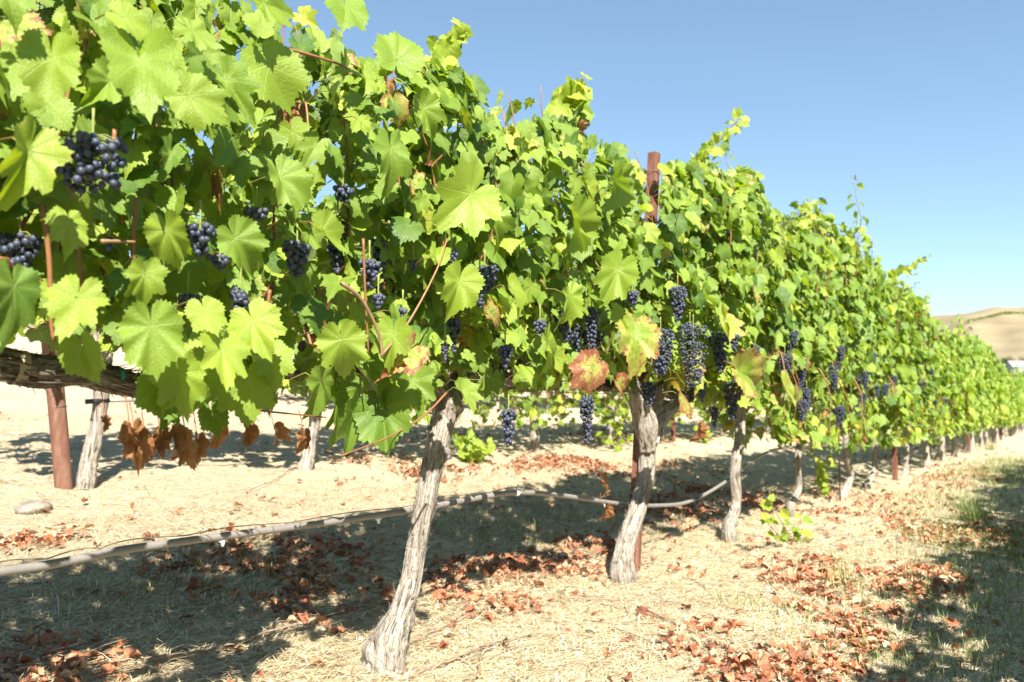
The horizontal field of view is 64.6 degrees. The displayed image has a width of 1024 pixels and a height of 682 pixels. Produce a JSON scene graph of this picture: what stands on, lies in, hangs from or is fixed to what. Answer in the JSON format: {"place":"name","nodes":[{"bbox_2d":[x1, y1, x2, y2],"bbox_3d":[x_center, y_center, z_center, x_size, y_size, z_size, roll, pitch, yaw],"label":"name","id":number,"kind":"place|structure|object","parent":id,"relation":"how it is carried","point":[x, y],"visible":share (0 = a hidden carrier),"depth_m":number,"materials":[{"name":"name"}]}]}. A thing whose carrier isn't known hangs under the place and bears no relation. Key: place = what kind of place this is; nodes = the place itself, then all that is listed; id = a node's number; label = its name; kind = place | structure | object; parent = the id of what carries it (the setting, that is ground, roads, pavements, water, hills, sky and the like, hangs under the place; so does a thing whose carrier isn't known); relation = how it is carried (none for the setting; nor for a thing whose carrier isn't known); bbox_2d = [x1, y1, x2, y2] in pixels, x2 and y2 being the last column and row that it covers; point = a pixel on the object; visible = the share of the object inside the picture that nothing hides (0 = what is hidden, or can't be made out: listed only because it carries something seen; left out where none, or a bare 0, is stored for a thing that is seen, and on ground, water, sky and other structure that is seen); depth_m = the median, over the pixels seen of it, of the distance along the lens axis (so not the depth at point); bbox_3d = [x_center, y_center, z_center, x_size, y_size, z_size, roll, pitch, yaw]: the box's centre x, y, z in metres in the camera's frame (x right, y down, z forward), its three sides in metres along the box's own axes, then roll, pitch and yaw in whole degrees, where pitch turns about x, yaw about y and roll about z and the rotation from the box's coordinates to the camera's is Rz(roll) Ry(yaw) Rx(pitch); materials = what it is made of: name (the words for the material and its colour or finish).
{"place":"outdoors","nodes":[
{"label":"outdoors","id":0,"kind":"place"},
{"bbox_2d":[36,2,837,314],"bbox_3d":[9.493,0.541,16.544,0.003,1.432,46.000,-2,-3,35],"label":"trellis wire","id":1,"kind":"object","parent":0,"point":[296,102],"depth_m":2.30,"materials":[{"name":"grey metal"}]},
{"bbox_2d":[0,307,1023,681],"bbox_3d":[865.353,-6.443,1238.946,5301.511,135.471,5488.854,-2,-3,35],"label":"ground","id":2,"kind":"structure","parent":0,"point":[1000,333],"depth_m":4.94,"materials":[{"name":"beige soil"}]},
{"bbox_2d":[14,500,52,514],"bbox_3d":[-2.332,0.818,3.930,0.153,0.083,0.200,0,-3,1],"label":"rock","id":3,"kind":"object","parent":2,"relation":"on","point":[29,507],"visible":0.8,"depth_m":3.88,"materials":[{"name":"beige stone"}]},
{"bbox_2d":[40,318,72,489],"bbox_3d":[-2.523,0.280,4.454,0.255,1.471,0.097,1,-3,-26],"label":"end post","id":4,"kind":"object","parent":2,"relation":"on","point":[59,437],"visible":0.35,"depth_m":4.42,"materials":[{"name":"wood"}]},
{"bbox_2d":[5,132,264,489],"bbox_3d":[-2.311,-0.377,4.671,0.901,2.543,1.764,-2,-3,35],"label":"grapevine","id":5,"kind":"object","parent":2,"relation":"on","point":[87,468],"visible":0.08,"depth_m":4.54,"materials":[{"name":"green plant"}]},
{"bbox_2d":[85,397,813,405],"bbox_3d":[4.125,1.097,13.728,0.028,0.696,22.601,-2,-3,35],"label":"irrigation hose","id":6,"kind":"object","parent":5,"relation":"attached to","point":[95,401],"visible":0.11,"depth_m":5.59,"materials":[{"name":"plastic"}]},
{"bbox_2d":[74,647,225,668],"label":"twig","id":7,"kind":"object","parent":2,"relation":"on","point":[118,660],"visible":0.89,"depth_m":2.40,"materials":[{"name":"brown wood"}]},
{"bbox_2d":[0,0,370,476],"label":"grapevine","id":8,"kind":"object","parent":2,"relation":"on","point":[87,87],"visible":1,"depth_m":1.69,"materials":[{"name":"green plant"}]},
{"bbox_2d":[143,599,388,662],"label":"twig","id":9,"kind":"object","parent":2,"relation":"on","point":[145,660],"visible":0.92,"depth_m":2.57,"materials":[{"name":"brown wood"}]},
{"bbox_2d":[249,469,291,489],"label":"twig","id":10,"kind":"object","parent":2,"relation":"on","point":[268,482],"visible":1,"depth_m":5.09,"materials":[{"name":"brown wood"}]},
{"bbox_2d":[202,169,407,470],"bbox_3d":[-1.428,-0.206,5.931,0.924,2.526,1.740,-2,-3,35],"label":"grapevine","id":11,"kind":"object","parent":2,"relation":"on","point":[306,461],"visible":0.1,"depth_m":5.80,"materials":[{"name":"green plant"}]},
{"bbox_2d":[0,381,780,401],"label":"trellis wire","id":12,"kind":"object","parent":2,"relation":"on","point":[282,386],"visible":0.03,"depth_m":1.90,"materials":[{"name":"grey metal"}]},
{"bbox_2d":[7,350,31,384],"bbox_3d":[-1.062,0.057,1.740,0.074,0.074,0.030,-2,-3,35],"label":"vine strap","id":13,"kind":"object","parent":12,"relation":"attached to","point":[25,357],"visible":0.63,"depth_m":1.72,"materials":[{"name":"beige"}]},
{"bbox_2d":[119,367,124,379],"bbox_3d":[-0.937,0.090,1.917,0.060,0.060,0.016,-2,-3,35],"label":"vine tie","id":14,"kind":"object","parent":12,"relation":"attached to","point":[122,374],"visible":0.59,"depth_m":1.90,"materials":[{"name":"teal plastic"}]},
{"bbox_2d":[8,175,828,354],"bbox_3d":[9.526,0.921,16.503,0.003,1.432,46.000,-2,-3,35],"label":"trellis wire","id":15,"kind":"object","parent":2,"relation":"on","point":[285,233],"visible":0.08,"depth_m":2.07,"materials":[{"name":"grey metal"}]},
{"bbox_2d":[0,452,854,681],"bbox_3d":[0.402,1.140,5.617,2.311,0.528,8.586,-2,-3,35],"label":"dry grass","id":16,"kind":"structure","parent":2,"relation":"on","point":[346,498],"depth_m":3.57,"materials":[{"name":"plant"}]},
{"bbox_2d":[210,0,661,676],"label":"grapevine","id":17,"kind":"object","parent":2,"relation":"on","point":[438,202],"visible":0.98,"depth_m":2.60,"materials":[{"name":"green plant"}]},
{"bbox_2d":[360,243,515,424],"bbox_3d":[-0.643,-0.238,7.082,0.960,2.610,1.728,-2,-3,35],"label":"grapevine","id":18,"kind":"object","parent":2,"relation":"on","point":[427,406],"depth_m":6.74,"materials":[{"name":"green plant"}]},
{"bbox_2d":[408,605,492,643],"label":"twig","id":19,"kind":"object","parent":2,"relation":"on","point":[423,636],"visible":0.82,"depth_m":3.03,"materials":[{"name":"brown wood"}]},
{"bbox_2d":[452,430,494,463],"bbox_3d":[-0.296,0.944,6.937,0.334,0.354,0.450,2,-3,-31],"label":"vine sucker","id":20,"kind":"object","parent":2,"relation":"on","point":[470,454],"visible":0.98,"depth_m":6.95,"materials":[{"name":"plant"}]},
{"bbox_2d":[408,632,539,678],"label":"twig","id":21,"kind":"object","parent":2,"relation":"on","point":[443,662],"visible":0.99,"depth_m":2.78,"materials":[{"name":"brown wood"}]},
{"bbox_2d":[465,427,495,457],"bbox_3d":[-0.282,0.893,6.981,0.360,0.319,0.148,2,-3,-37],"label":"vine sucker","id":22,"kind":"object","parent":2,"relation":"on","point":[470,436],"visible":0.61,"depth_m":6.88,"materials":[{"name":"plant"}]},
{"bbox_2d":[471,641,496,677],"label":"twig","id":23,"kind":"object","parent":2,"relation":"on","point":[479,660],"visible":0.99,"depth_m":2.73,"materials":[{"name":"brown wood"}]},
{"bbox_2d":[492,360,516,410],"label":"grapevine","id":24,"kind":"object","parent":2,"relation":"on","point":[497,406],"visible":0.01,"depth_m":12.24,"materials":[{"name":"plant"}]},
{"bbox_2d":[0,488,1023,681],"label":"fallen leaves","id":25,"kind":"object","parent":2,"relation":"on","point":[463,630],"visible":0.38,"depth_m":3.21,"materials":[{"name":"brown plant"}]},
{"bbox_2d":[0,402,1023,681],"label":"leaf litter","id":26,"kind":"object","parent":2,"relation":"on","point":[770,670],"visible":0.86,"depth_m":3.60,"materials":[{"name":"brown plant"}]},
{"bbox_2d":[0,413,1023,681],"bbox_3d":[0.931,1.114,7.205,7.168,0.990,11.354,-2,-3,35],"label":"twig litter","id":27,"kind":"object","parent":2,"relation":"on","point":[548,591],"visible":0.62,"depth_m":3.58,"materials":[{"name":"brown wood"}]},
{"bbox_2d":[469,260,589,451],"bbox_3d":[0.193,0.077,8.251,0.990,2.157,1.818,-2,-3,35],"label":"grapevine","id":28,"kind":"object","parent":2,"relation":"on","point":[529,404],"visible":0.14,"depth_m":7.99,"materials":[{"name":"green plant"}]},
{"bbox_2d":[507,259,552,410],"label":"grapevine","id":29,"kind":"object","parent":2,"relation":"on","point":[550,404],"visible":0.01,"depth_m":13.44,"materials":[{"name":"green plant"}]},
{"bbox_2d":[546,348,655,446],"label":"grapevine","id":30,"kind":"object","parent":2,"relation":"on","point":[608,416],"visible":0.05,"depth_m":9.07,"materials":[{"name":"plant"}]},
{"bbox_2d":[594,421,632,452],"bbox_3d":[1.167,1.091,9.035,0.190,0.420,0.813,-2,-3,35],"label":"vine sucker","id":31,"kind":"object","parent":2,"relation":"on","point":[617,448],"visible":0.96,"depth_m":9.06,"materials":[{"name":"plant"}]},
{"bbox_2d":[561,593,680,602],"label":"twig","id":32,"kind":"object","parent":2,"relation":"on","point":[590,597],"visible":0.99,"depth_m":3.61,"materials":[{"name":"brown wood"}]},
{"bbox_2d":[630,151,660,572],"bbox_3d":[0.704,0.154,4.340,0.088,2.406,0.332,-2,-3,40],"label":"steel post","id":33,"kind":"object","parent":2,"relation":"on","point":[653,159],"visible":0.32,"depth_m":4.42,"materials":[{"name":"metal"}]},
{"bbox_2d":[531,72,767,584],"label":"grapevine","id":34,"kind":"object","parent":2,"relation":"on","point":[689,361],"visible":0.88,"depth_m":4.14,"materials":[{"name":"green plant"}]},
{"bbox_2d":[614,627,689,659],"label":"twig","id":35,"kind":"object","parent":2,"relation":"on","point":[650,641],"visible":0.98,"depth_m":3.01,"materials":[{"name":"brown wood"}]},
{"bbox_2d":[615,371,696,439],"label":"grapevine","id":36,"kind":"object","parent":2,"relation":"on","point":[677,415],"visible":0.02,"depth_m":10.40,"materials":[{"name":"plant"}]},
{"bbox_2d":[671,418,674,440],"bbox_3d":[2.203,0.433,11.066,0.051,2.151,0.092,-2,-3,35],"label":"steel post","id":37,"kind":"object","parent":2,"relation":"on","point":[673,429],"visible":0.11,"depth_m":10.99,"materials":[{"name":"brown metal"}]},
{"bbox_2d":[637,606,745,654],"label":"twig","id":38,"kind":"object","parent":2,"relation":"on","point":[667,619],"visible":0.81,"depth_m":3.15,"materials":[{"name":"brown wood"}]},
{"bbox_2d":[693,425,711,443],"bbox_3d":[2.685,1.298,11.306,0.259,0.263,0.443,-1,-3,25],"label":"vine sucker","id":39,"kind":"object","parent":2,"relation":"on","point":[704,440],"visible":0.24,"depth_m":11.17,"materials":[{"name":"plant"}]},
{"bbox_2d":[676,388,740,426],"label":"grapevine","id":40,"kind":"object","parent":2,"relation":"on","point":[704,416],"visible":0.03,"depth_m":11.36,"materials":[{"name":"plant"}]},
{"bbox_2d":[702,399,770,424],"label":"grapevine","id":41,"kind":"object","parent":2,"relation":"on","point":[760,412],"visible":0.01,"depth_m":12.84,"materials":[{"name":"plant"}]},
{"bbox_2d":[657,153,826,542],"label":"grapevine","id":42,"kind":"object","parent":2,"relation":"on","point":[778,307],"visible":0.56,"depth_m":5.30,"materials":[{"name":"green plant"}]},
{"bbox_2d":[752,405,777,432],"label":"grapevine","id":43,"kind":"object","parent":2,"relation":"on","point":[768,415],"visible":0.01,"depth_m":14.29,"materials":[{"name":"plant"}]},
{"bbox_2d":[758,493,812,545],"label":"vine seedling","id":44,"kind":"object","parent":2,"relation":"on","point":[768,506],"visible":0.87,"depth_m":4.84,"materials":[{"name":"plant"}]},
{"bbox_2d":[734,173,878,516],"bbox_3d":[2.370,-0.056,6.638,0.950,2.931,1.849,-2,-3,35],"label":"grapevine","id":45,"kind":"object","parent":2,"relation":"on","point":[828,252],"visible":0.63,"depth_m":6.42,"materials":[{"name":"green plant"}]},
{"bbox_2d":[812,400,824,427],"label":"grapevine","id":46,"kind":"object","parent":2,"relation":"on","point":[817,404],"visible":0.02,"depth_m":16.20,"materials":[{"name":"green plant"}]},
{"bbox_2d":[806,448,836,497],"bbox_3d":[2.884,1.198,7.503,0.201,0.479,0.724,-2,-3,35],"label":"vine sucker","id":47,"kind":"object","parent":2,"relation":"on","point":[821,479],"visible":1,"depth_m":7.42,"materials":[{"name":"plant"}]},
{"bbox_2d":[838,423,841,501],"bbox_3d":[3.001,0.864,7.419,0.043,1.400,0.079,-2,-3,35],"label":"stake","id":48,"kind":"object","parent":2,"relation":"on","point":[839,470],"visible":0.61,"depth_m":7.38,"materials":[{"name":"metal"}]},
{"bbox_2d":[815,548,871,594],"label":"grass tuft","id":49,"kind":"object","parent":2,"relation":"on","point":[839,579],"visible":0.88,"depth_m":3.98,"materials":[{"name":"beige plant"}]},
{"bbox_2d":[779,196,931,498],"bbox_3d":[4.534,0.111,9.675,1.005,3.091,6.143,-2,-3,35],"label":"grapevine","id":50,"kind":"object","parent":2,"relation":"on","point":[877,338],"visible":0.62,"depth_m":7.79,"materials":[{"name":"green plant"}]},
{"bbox_2d":[889,324,897,480],"bbox_3d":[4.540,0.726,9.636,0.089,2.151,0.099,-2,-3,35],"label":"steel post","id":51,"kind":"object","parent":2,"relation":"on","point":[895,464],"visible":0.13,"depth_m":9.56,"materials":[{"name":"metal"}]},
{"bbox_2d":[828,234,965,488],"bbox_3d":[5.941,0.390,11.716,0.991,2.716,8.698,-2,-3,35],"label":"grapevine","id":52,"kind":"object","parent":2,"relation":"on","point":[902,374],"visible":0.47,"depth_m":8.82,"materials":[{"name":"green plant"}]},
{"bbox_2d":[864,273,949,476],"bbox_3d":[5.225,0.435,10.697,0.956,2.775,1.970,-2,-3,35],"label":"grapevine","id":53,"kind":"object","parent":2,"relation":"on","point":[929,353],"visible":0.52,"depth_m":10.27,"materials":[{"name":"green plant"}]},
{"bbox_2d":[875,626,954,646],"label":"twig","id":54,"kind":"object","parent":2,"relation":"on","point":[921,634],"visible":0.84,"depth_m":3.09,"materials":[{"name":"brown wood"}]},
{"bbox_2d":[901,338,965,467],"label":"grapevine","id":55,"kind":"object","parent":2,"relation":"on","point":[947,378],"visible":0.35,"depth_m":11.63,"materials":[{"name":"green plant"}]},
{"bbox_2d":[910,324,980,461],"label":"grapevine","id":56,"kind":"object","parent":2,"relation":"on","point":[952,342],"visible":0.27,"depth_m":12.92,"materials":[{"name":"green plant"}]},
{"bbox_2d":[930,321,987,456],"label":"grapevine","id":57,"kind":"object","parent":2,"relation":"on","point":[967,372],"visible":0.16,"depth_m":14.11,"materials":[{"name":"green plant"}]},
{"bbox_2d":[967,428,970,452],"bbox_3d":[8.902,1.254,15.841,0.087,2.150,0.097,-2,-3,35],"label":"steel post","id":58,"kind":"object","parent":2,"relation":"on","point":[969,449],"visible":0.09,"depth_m":15.76,"materials":[{"name":"brown metal"}]},
{"bbox_2d":[946,486,996,524],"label":"grass tuft","id":59,"kind":"object","parent":2,"relation":"on","point":[976,509],"visible":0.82,"depth_m":6.38,"materials":[{"name":"green plant"}]},
{"bbox_2d":[951,320,995,453],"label":"grapevine","id":60,"kind":"object","parent":2,"relation":"on","point":[974,347],"visible":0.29,"depth_m":15.24,"materials":[{"name":"green plant"}]},
{"bbox_2d":[957,319,999,449],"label":"grapevine","id":61,"kind":"object","parent":2,"relation":"on","point":[987,371],"visible":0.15,"depth_m":16.65,"materials":[{"name":"plant"}]},
{"bbox_2d":[965,334,1007,447],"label":"grapevine","id":62,"kind":"object","parent":2,"relation":"on","point":[997,386],"visible":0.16,"depth_m":17.78,"materials":[{"name":"plant"}]},
{"bbox_2d":[983,439,997,450],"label":"grass tuft","id":63,"kind":"object","parent":2,"relation":"on","point":[989,446],"visible":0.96,"depth_m":16.97,"materials":[{"name":"plant"}]},
{"bbox_2d":[965,311,1023,321],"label":"hillside vineyard","id":64,"kind":"object","parent":2,"relation":"on","point":[993,315],"visible":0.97,"depth_m":1144.52,"materials":[{"name":"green plant"}]},
{"bbox_2d":[983,352,1011,444],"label":"grapevine","id":65,"kind":"object","parent":2,"relation":"on","point":[998,378],"visible":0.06,"depth_m":19.06,"materials":[{"name":"plant"}]},
{"bbox_2d":[999,427,1001,439],"bbox_3d":[13.272,1.774,22.041,0.087,2.152,0.097,-2,-3,35],"label":"steel post","id":66,"kind":"object","parent":2,"relation":"on","point":[1000,431],"visible":0.16,"depth_m":21.97,"materials":[{"name":"metal"}]},
{"bbox_2d":[991,363,1016,442],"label":"grapevine","id":67,"kind":"object","parent":2,"relation":"on","point":[1003,380],"visible":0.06,"depth_m":20.17,"materials":[{"name":"green plant"}]},
{"bbox_2d":[998,355,1011,363],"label":"tree","id":68,"kind":"object","parent":2,"relation":"on","point":[1005,360],"visible":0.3,"depth_m":443.97,"materials":[{"name":"green plant"}]},
{"bbox_2d":[995,349,1017,440],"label":"grapevine","id":69,"kind":"object","parent":2,"relation":"on","point":[1010,387],"visible":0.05,"depth_m":21.53,"materials":[{"name":"plant"}]},
{"bbox_2d":[994,375,1022,438],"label":"grapevine","id":70,"kind":"object","parent":2,"relation":"on","point":[1019,416],"visible":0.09,"depth_m":22.67,"materials":[{"name":"plant"}]},
{"bbox_2d":[1004,377,1023,437],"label":"grapevine","id":71,"kind":"object","parent":2,"relation":"on","point":[1006,432],"visible":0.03,"depth_m":23.98,"materials":[{"name":"plant"}]},
{"bbox_2d":[1005,361,1023,373],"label":"house","id":72,"kind":"structure","parent":2,"relation":"on","point":[1009,365],"depth_m":396.31,"materials":[{"name":"grey"}]},
{"bbox_2d":[1008,372,1023,434],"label":"grapevine","id":73,"kind":"object","parent":2,"relation":"on","point":[1021,384],"visible":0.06,"depth_m":26.45,"materials":[{"name":"green plant"}]},
{"bbox_2d":[0,422,987,576],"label":"irrigation hose","id":74,"kind":"object","parent":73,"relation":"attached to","point":[222,537],"visible":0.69,"depth_m":2.38,"materials":[{"name":"plastic"}]},
{"bbox_2d":[0,487,525,562],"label":"hose wire","id":75,"kind":"object","parent":74,"relation":"on","point":[222,528],"visible":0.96,"depth_m":2.17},
{"bbox_2d":[1009,379,1023,436],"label":"grapevine","id":76,"kind":"object","parent":2,"relation":"on","point":[1018,386],"visible":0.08,"depth_m":25.05,"materials":[{"name":"green plant"}]},
{"bbox_2d":[1009,365,1023,433],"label":"grapevine","id":77,"kind":"object","parent":2,"relation":"on","point":[1016,427],"visible":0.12,"depth_m":27.69,"materials":[{"name":"plant"}]},
{"bbox_2d":[1011,366,1023,431],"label":"grapevine","id":78,"kind":"object","parent":2,"relation":"on","point":[1022,425],"visible":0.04,"depth_m":30.10,"materials":[{"name":"plant"}]},
{"bbox_2d":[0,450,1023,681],"bbox_3d":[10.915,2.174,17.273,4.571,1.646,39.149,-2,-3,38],"label":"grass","id":79,"kind":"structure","parent":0,"point":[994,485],"depth_m":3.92,"materials":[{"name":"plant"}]},
{"bbox_2d":[129,0,1023,315],"label":"sky","id":80,"kind":"structure","parent":0,"point":[922,101],"materials":[{"name":"blue"}]}
]}

